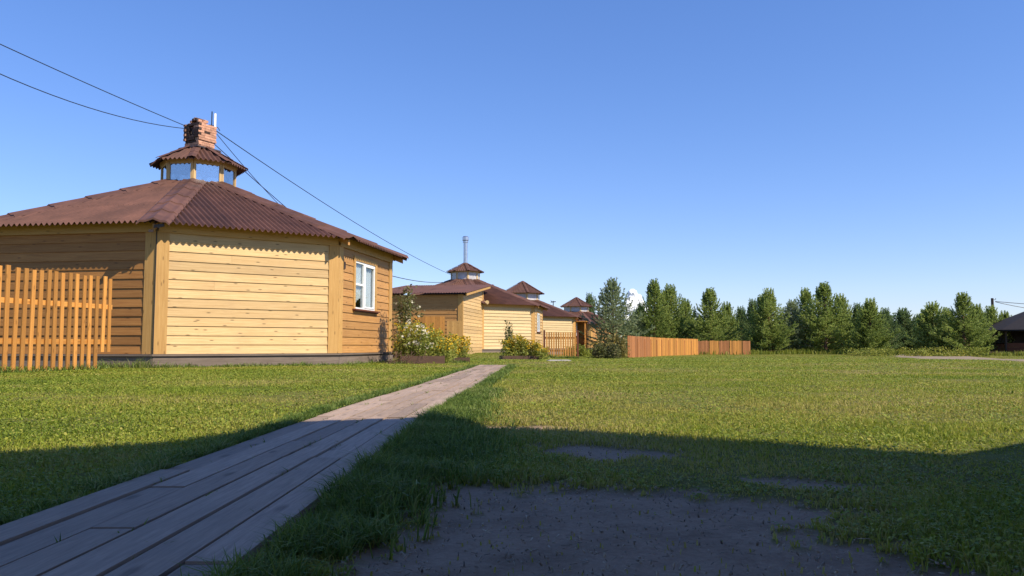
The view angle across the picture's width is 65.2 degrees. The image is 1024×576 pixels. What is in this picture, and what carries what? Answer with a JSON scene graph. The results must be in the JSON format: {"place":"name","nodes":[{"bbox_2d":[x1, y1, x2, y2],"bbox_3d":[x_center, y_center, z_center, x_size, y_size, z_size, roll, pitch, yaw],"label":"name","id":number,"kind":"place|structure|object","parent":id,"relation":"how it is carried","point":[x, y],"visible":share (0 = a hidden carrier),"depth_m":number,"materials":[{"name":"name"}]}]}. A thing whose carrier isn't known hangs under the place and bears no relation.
{"place":"outdoors","nodes":[
{"label":"outdoors","id":0,"kind":"place"},
{"bbox_2d":[0,352,1023,575],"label":"grass","id":1,"kind":"structure","parent":0,"point":[25,452],"depth_m":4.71,"materials":[{"name":"green plant"}]},
{"bbox_2d":[0,347,1023,575],"bbox_3d":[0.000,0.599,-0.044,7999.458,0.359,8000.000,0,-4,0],"label":"ground","id":2,"kind":"structure","parent":0,"point":[436,554],"depth_m":2.38,"materials":[{"name":"green plant"}]},
{"bbox_2d":[0,265,111,371],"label":"picket fence","id":3,"kind":"object","parent":2,"relation":"on","point":[22,341],"visible":0.94,"depth_m":15.96,"materials":[{"name":"brown wood"}]},
{"bbox_2d":[0,117,408,367],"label":"wooden house","id":4,"kind":"structure","parent":2,"relation":"on","point":[243,276],"depth_m":19.98,"materials":[{"name":"brown wood"}]},
{"bbox_2d":[148,223,163,353],"bbox_3d":[-8.301,0.027,18.504,0.487,3.040,0.283,-4,-6,45],"label":"corner board","id":5,"kind":"object","parent":4,"relation":"on","point":[157,226],"visible":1,"depth_m":18.70,"materials":[{"name":"brown wood"}]},
{"bbox_2d":[211,111,219,130],"bbox_3d":[-9.365,-5.127,25.218,0.329,0.860,0.080,3,-5,-36],"label":"antenna","id":6,"kind":"object","parent":4,"relation":"attached to","point":[214,125],"visible":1,"depth_m":25.21,"materials":[{"name":"white paint"}]},
{"bbox_2d":[217,134,273,198],"bbox_3d":[-7.902,-3.006,27.353,0.020,3.494,5.345,-3,-5,33],"label":"overhead cable","id":7,"kind":"object","parent":4,"relation":"attached to","point":[246,169],"visible":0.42,"depth_m":26.19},
{"bbox_2d":[214,144,284,206],"bbox_3d":[-7.752,-2.774,27.787,0.024,3.199,6.320,-3,-5,31],"label":"overhead cable","id":8,"kind":"object","parent":4,"relation":"attached to","point":[250,176],"visible":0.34,"depth_m":26.55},
{"bbox_2d":[216,131,452,275],"bbox_3d":[-6.902,-2.965,42.340,0.028,1.604,34.740,-1,-4,8],"label":"overhead cable","id":9,"kind":"object","parent":4,"relation":"attached to","point":[316,198],"visible":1,"depth_m":32.50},
{"bbox_2d":[352,255,379,315],"bbox_3d":[-4.324,-0.041,23.550,0.230,1.630,2.060,-1,-4,9],"label":"window","id":10,"kind":"structure","parent":4,"relation":"in","point":[365,280],"depth_m":23.52,"materials":[{"name":"white paint"}]},
{"bbox_2d":[393,276,442,282],"bbox_3d":[-5.400,-0.686,41.761,0.036,1.081,22.858,0,-4,4],"label":"overhead cable","id":11,"kind":"object","parent":4,"relation":"attached to","point":[418,281],"visible":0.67,"depth_m":44.52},
{"bbox_2d":[0,365,506,575],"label":"boardwalk","id":12,"kind":"structure","parent":2,"relation":"on","point":[199,524],"depth_m":2.38,"materials":[{"name":"grey wood"}]},
{"bbox_2d":[0,353,694,575],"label":"verge grass","id":13,"kind":"structure","parent":2,"relation":"on","point":[373,490],"depth_m":2.89,"materials":[{"name":"green plant"}]},
{"bbox_2d":[400,356,444,363],"bbox_3d":[-2.712,2.187,23.979,1.250,0.330,2.600,1,-4,-8],"label":"flower bed","id":14,"kind":"object","parent":2,"relation":"on","point":[436,359],"visible":0.37,"depth_m":22.71,"materials":[{"name":"brown wood"}]},
{"bbox_2d":[386,284,424,355],"bbox_3d":[-3.325,1.086,24.600,1.267,2.416,1.410,-2,-4,22],"label":"climbing shrub","id":15,"kind":"object","parent":14,"relation":"on","point":[406,317],"visible":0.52,"depth_m":24.54,"materials":[{"name":"green plant"}]},
{"bbox_2d":[385,351,427,363],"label":"fallen stalks","id":16,"kind":"object","parent":14,"relation":"on","point":[405,356],"visible":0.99,"depth_m":22.45,"materials":[{"name":"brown plant"}]},
{"bbox_2d":[396,319,436,362],"bbox_3d":[-2.759,1.540,23.111,1.252,1.299,0.935,0,-4,0],"label":"flower clump","id":17,"kind":"object","parent":14,"relation":"on","point":[423,332],"visible":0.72,"depth_m":23.02,"materials":[{"name":"green plant"}]},
{"bbox_2d":[388,320,459,362],"bbox_3d":[-2.617,1.607,23.946,2.107,1.306,2.090,0,-4,0],"label":"flower clump","id":18,"kind":"object","parent":14,"relation":"on","point":[442,348],"visible":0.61,"depth_m":23.50,"materials":[{"name":"green plant"}]},
{"bbox_2d":[409,316,461,349],"bbox_3d":[-4.510,2.860,46.177,3.180,2.420,0.525,0,-4,0],"label":"board screen","id":19,"kind":"object","parent":2,"relation":"on","point":[454,327],"visible":0.28,"depth_m":46.00,"materials":[{"name":"brown wood"}]},
{"bbox_2d":[452,357,469,361],"bbox_3d":[-1.805,2.384,26.138,0.720,0.250,1.600,1,-4,-8],"label":"flower bed","id":20,"kind":"object","parent":2,"relation":"on","point":[463,358],"visible":0.19,"depth_m":25.37,"materials":[{"name":"brown wood"}]},
{"bbox_2d":[444,334,473,357],"bbox_3d":[-1.790,1.941,26.013,1.110,0.923,1.369,0,-4,0],"label":"flower clump","id":21,"kind":"object","parent":20,"relation":"on","point":[461,350],"visible":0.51,"depth_m":25.91,"materials":[{"name":"yellow plant"}]},
{"bbox_2d":[392,236,549,355],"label":"wooden house","id":22,"kind":"structure","parent":2,"relation":"on","point":[481,310],"depth_m":54.41,"materials":[{"name":"brown wood"}]},
{"bbox_2d":[536,311,541,333],"bbox_3d":[1.921,2.524,58.678,0.230,1.630,2.060,-1,-4,9],"label":"window","id":23,"kind":"structure","parent":22,"relation":"in","point":[538,313],"depth_m":58.74,"materials":[{"name":"white paint"}]},
{"bbox_2d":[499,356,541,358],"bbox_3d":[0.400,3.460,39.128,1.900,0.300,1.300,1,-4,-8],"label":"flower bed","id":24,"kind":"object","parent":2,"relation":"on","point":[518,357],"visible":0.41,"depth_m":38.49,"materials":[{"name":"brown wood"}]},
{"bbox_2d":[501,320,516,355],"bbox_3d":[-0.106,2.529,39.352,0.908,1.990,0.865,2,-5,-24],"label":"tall shrub","id":25,"kind":"object","parent":24,"relation":"on","point":[508,330],"visible":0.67,"depth_m":39.33,"materials":[{"name":"green plant"}]},
{"bbox_2d":[499,333,551,358],"bbox_3d":[0.623,2.871,39.000,2.630,1.337,1.709,0,-4,0],"label":"flower bush","id":26,"kind":"object","parent":24,"relation":"on","point":[527,349],"visible":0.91,"depth_m":38.80,"materials":[{"name":"green plant"}]},
{"bbox_2d":[506,281,588,354],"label":"wooden house","id":27,"kind":"structure","parent":2,"relation":"on","point":[557,319],"depth_m":78.69,"materials":[{"name":"brown wood"}]},
{"bbox_2d":[543,330,578,356],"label":"picket fence","id":28,"kind":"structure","parent":2,"relation":"on","point":[554,337],"depth_m":46.89,"materials":[{"name":"brown wood"}]},
{"bbox_2d":[562,343,589,355],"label":"garden bush","id":29,"kind":"object","parent":2,"relation":"on","point":[582,350],"visible":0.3,"depth_m":52.00,"materials":[{"name":"green plant"}]},
{"bbox_2d":[560,297,619,349],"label":"wooden house","id":30,"kind":"structure","parent":2,"relation":"on","point":[577,306],"depth_m":107.23,"materials":[{"name":"brown wood"}]},
{"bbox_2d":[585,293,595,313],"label":"pine tree","id":31,"kind":"object","parent":2,"relation":"on","point":[589,300],"visible":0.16,"depth_m":117.86,"materials":[{"name":"green plant"}]},
{"bbox_2d":[591,342,621,358],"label":"garden bush","id":32,"kind":"object","parent":2,"relation":"on","point":[606,352],"visible":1,"depth_m":48.04,"materials":[{"name":"green plant"}]},
{"bbox_2d":[590,333,630,357],"bbox_3d":[6.144,3.635,50.434,2.659,1.604,2.056,0,-4,0],"label":"garden bush","id":33,"kind":"object","parent":2,"relation":"on","point":[617,341],"visible":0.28,"depth_m":50.11,"materials":[{"name":"green plant"}]},
{"bbox_2d":[579,277,654,347],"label":"pine tree","id":34,"kind":"object","parent":2,"relation":"on","point":[611,290],"visible":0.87,"depth_m":81.37,"materials":[{"name":"green plant"}]},
{"bbox_2d":[624,302,646,337],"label":"pine tree","id":35,"kind":"object","parent":2,"relation":"on","point":[642,305],"visible":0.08,"depth_m":91.85,"materials":[{"name":"green plant"}]},
{"bbox_2d":[625,278,677,337],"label":"pine tree","id":36,"kind":"object","parent":2,"relation":"on","point":[654,300],"visible":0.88,"depth_m":83.44,"materials":[{"name":"green plant"}]},
{"bbox_2d":[627,336,698,357],"bbox_3d":[12.345,4.836,64.516,0.776,1.707,24.237,-2,-5,24],"label":"board fence","id":37,"kind":"object","parent":2,"relation":"on","point":[640,346],"visible":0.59,"depth_m":64.08,"materials":[{"name":"brown wood"}]},
{"bbox_2d":[640,283,694,338],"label":"pine tree","id":38,"kind":"object","parent":2,"relation":"on","point":[676,309],"visible":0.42,"depth_m":85.42,"materials":[{"name":"green plant"}]},
{"bbox_2d":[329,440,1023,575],"bbox_3d":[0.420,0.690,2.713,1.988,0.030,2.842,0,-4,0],"label":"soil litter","id":39,"kind":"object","parent":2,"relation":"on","point":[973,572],"visible":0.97,"depth_m":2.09,"materials":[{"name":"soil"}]},
{"bbox_2d":[675,298,701,337],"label":"pine tree","id":40,"kind":"object","parent":2,"relation":"on","point":[687,305],"visible":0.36,"depth_m":89.64,"materials":[{"name":"green plant"}]},
{"bbox_2d":[699,341,708,354],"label":"fence panel","id":41,"kind":"object","parent":2,"relation":"on","point":[703,345],"visible":0.52,"depth_m":76.82,"materials":[{"name":"brown wood"}]},
{"bbox_2d":[676,287,738,347],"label":"pine tree","id":42,"kind":"object","parent":2,"relation":"on","point":[710,327],"visible":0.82,"depth_m":83.34,"materials":[{"name":"green plant"}]},
{"bbox_2d":[709,341,718,354],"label":"fence panel","id":43,"kind":"object","parent":2,"relation":"on","point":[714,346],"visible":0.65,"depth_m":76.81,"materials":[{"name":"brown wood"}]},
{"bbox_2d":[719,341,729,354],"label":"fence panel","id":44,"kind":"object","parent":2,"relation":"on","point":[725,344],"visible":0.68,"depth_m":76.81,"materials":[{"name":"brown wood"}]},
{"bbox_2d":[715,301,743,346],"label":"pine tree","id":45,"kind":"object","parent":2,"relation":"on","point":[728,308],"visible":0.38,"depth_m":87.56,"materials":[{"name":"green plant"}]},
{"bbox_2d":[730,340,741,354],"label":"fence panel","id":46,"kind":"object","parent":2,"relation":"on","point":[736,349],"visible":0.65,"depth_m":76.81,"materials":[{"name":"brown wood"}]},
{"bbox_2d":[729,305,751,348],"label":"pine tree","id":47,"kind":"object","parent":2,"relation":"on","point":[739,313],"visible":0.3,"depth_m":94.65,"materials":[{"name":"green plant"}]},
{"bbox_2d":[733,298,756,349],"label":"pine tree","id":48,"kind":"object","parent":2,"relation":"on","point":[747,324],"visible":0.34,"depth_m":89.84,"materials":[{"name":"green plant"}]},
{"bbox_2d":[742,341,750,354],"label":"fence panel","id":49,"kind":"object","parent":2,"relation":"on","point":[746,346],"visible":0.76,"depth_m":76.80,"materials":[{"name":"brown wood"}]},
{"bbox_2d":[619,313,896,346],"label":"distant wood","id":50,"kind":"object","parent":2,"relation":"on","point":[747,318],"depth_m":167.26,"materials":[{"name":"green plant"}]},
{"bbox_2d":[739,287,798,351],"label":"pine tree","id":51,"kind":"object","parent":2,"relation":"on","point":[767,335],"visible":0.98,"depth_m":81.31,"materials":[{"name":"green plant"}]},
{"bbox_2d":[775,299,823,350],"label":"pine tree","id":52,"kind":"object","parent":2,"relation":"on","point":[791,308],"visible":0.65,"depth_m":83.24,"materials":[{"name":"green plant"}]},
{"bbox_2d":[791,287,826,348],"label":"pine tree","id":53,"kind":"object","parent":2,"relation":"on","point":[805,295],"visible":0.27,"depth_m":85.74,"materials":[{"name":"green plant"}]},
{"bbox_2d":[791,281,855,350],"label":"pine tree","id":54,"kind":"object","parent":2,"relation":"on","point":[823,301],"visible":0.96,"depth_m":81.28,"materials":[{"name":"green plant"}]},
{"bbox_2d":[823,293,859,349],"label":"pine tree","id":55,"kind":"object","parent":2,"relation":"on","point":[844,305],"visible":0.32,"depth_m":83.46,"materials":[{"name":"green plant"}]},
{"bbox_2d":[845,303,861,349],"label":"pine tree","id":56,"kind":"object","parent":2,"relation":"on","point":[856,307],"visible":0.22,"depth_m":83.88,"materials":[{"name":"green plant"}]},
{"bbox_2d":[844,347,895,355],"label":"meadow bush","id":57,"kind":"object","parent":2,"relation":"on","point":[874,352],"visible":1,"depth_m":65.65,"materials":[{"name":"green plant"}]},
{"bbox_2d":[845,297,900,350],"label":"pine tree","id":58,"kind":"object","parent":2,"relation":"on","point":[871,331],"visible":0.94,"depth_m":77.42,"materials":[{"name":"green plant"}]},
{"bbox_2d":[880,307,905,349],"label":"pine tree","id":59,"kind":"object","parent":2,"relation":"on","point":[890,328],"visible":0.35,"depth_m":91.54,"materials":[{"name":"green plant"}]},
{"bbox_2d":[890,307,917,351],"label":"pine tree","id":60,"kind":"object","parent":2,"relation":"on","point":[903,317],"visible":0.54,"depth_m":95.13,"materials":[{"name":"green plant"}]},
{"bbox_2d":[897,320,917,350],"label":"pine tree","id":61,"kind":"object","parent":2,"relation":"on","point":[904,338],"visible":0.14,"depth_m":96.16,"materials":[{"name":"green plant"}]},
{"bbox_2d":[905,316,923,349],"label":"pine tree","id":62,"kind":"object","parent":2,"relation":"on","point":[913,336],"visible":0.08,"depth_m":95.71,"materials":[{"name":"green plant"}]},
{"bbox_2d":[903,300,962,351],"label":"pine tree","id":63,"kind":"object","parent":2,"relation":"on","point":[927,324],"visible":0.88,"depth_m":71.61,"materials":[{"name":"green plant"}]},
{"bbox_2d":[894,346,993,356],"bbox_3d":[33.313,4.909,61.773,6.977,0.929,4.758,0,-4,0],"label":"meadow bush","id":64,"kind":"object","parent":2,"relation":"on","point":[961,352],"visible":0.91,"depth_m":61.27,"materials":[{"name":"green plant"}]},
{"bbox_2d":[937,307,959,349],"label":"pine tree","id":65,"kind":"object","parent":2,"relation":"on","point":[945,309],"visible":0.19,"depth_m":73.86,"materials":[{"name":"green plant"}]},
{"bbox_2d":[929,291,996,351],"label":"pine tree","id":66,"kind":"object","parent":2,"relation":"on","point":[967,319],"visible":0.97,"depth_m":69.42,"materials":[{"name":"green plant"}]},
{"bbox_2d":[956,304,1002,354],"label":"pine tree","id":67,"kind":"object","parent":2,"relation":"on","point":[991,341],"visible":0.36,"depth_m":71.19,"materials":[{"name":"green plant"}]},
{"bbox_2d":[983,305,1015,342],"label":"pine tree","id":68,"kind":"object","parent":2,"relation":"on","point":[992,312],"visible":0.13,"depth_m":74.61,"materials":[{"name":"green plant"}]},
{"bbox_2d":[997,310,1011,320],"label":"pine tree","id":69,"kind":"object","parent":2,"relation":"on","point":[1005,315],"visible":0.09,"depth_m":79.85,"materials":[{"name":"green plant"}]},
{"bbox_2d":[986,312,1023,354],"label":"gazebo","id":70,"kind":"object","parent":2,"relation":"on","point":[1014,324],"visible":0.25,"depth_m":71.62,"materials":[{"name":"brown wood"}]},
{"bbox_3d":[-13.300,-2.734,10.627,1.000,8.600,0.320,0,-4,0],"label":"utility pole","id":71,"kind":"object","parent":2,"relation":"on","visible":0},
{"bbox_2d":[0,74,185,128],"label":"overhead cable","id":72,"kind":"object","parent":71,"relation":"attached to","point":[85,106],"visible":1,"depth_m":20.61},
{"bbox_2d":[0,44,187,126],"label":"overhead cable","id":73,"kind":"object","parent":71,"relation":"attached to","point":[88,84],"visible":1,"depth_m":20.64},
{"bbox_2d":[0,0,1023,342],"label":"sky","id":74,"kind":"structure","parent":0,"point":[871,149],"materials":[{"name":"blue"}]},
{"bbox_2d":[620,289,647,319],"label":"cloud","id":75,"kind":"structure","parent":0,"point":[634,295],"depth_m":994.82,"materials":[{"name":"white"}]},
{"bbox_2d":[585,347,1023,355],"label":"tall grass","id":76,"kind":"structure","parent":0,"point":[804,351],"depth_m":77.71,"materials":[{"name":"green plant"}]},
{"bbox_2d":[896,354,1023,360],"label":"dirt track","id":77,"kind":"structure","parent":0,"point":[946,357],"depth_m":54.20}
]}

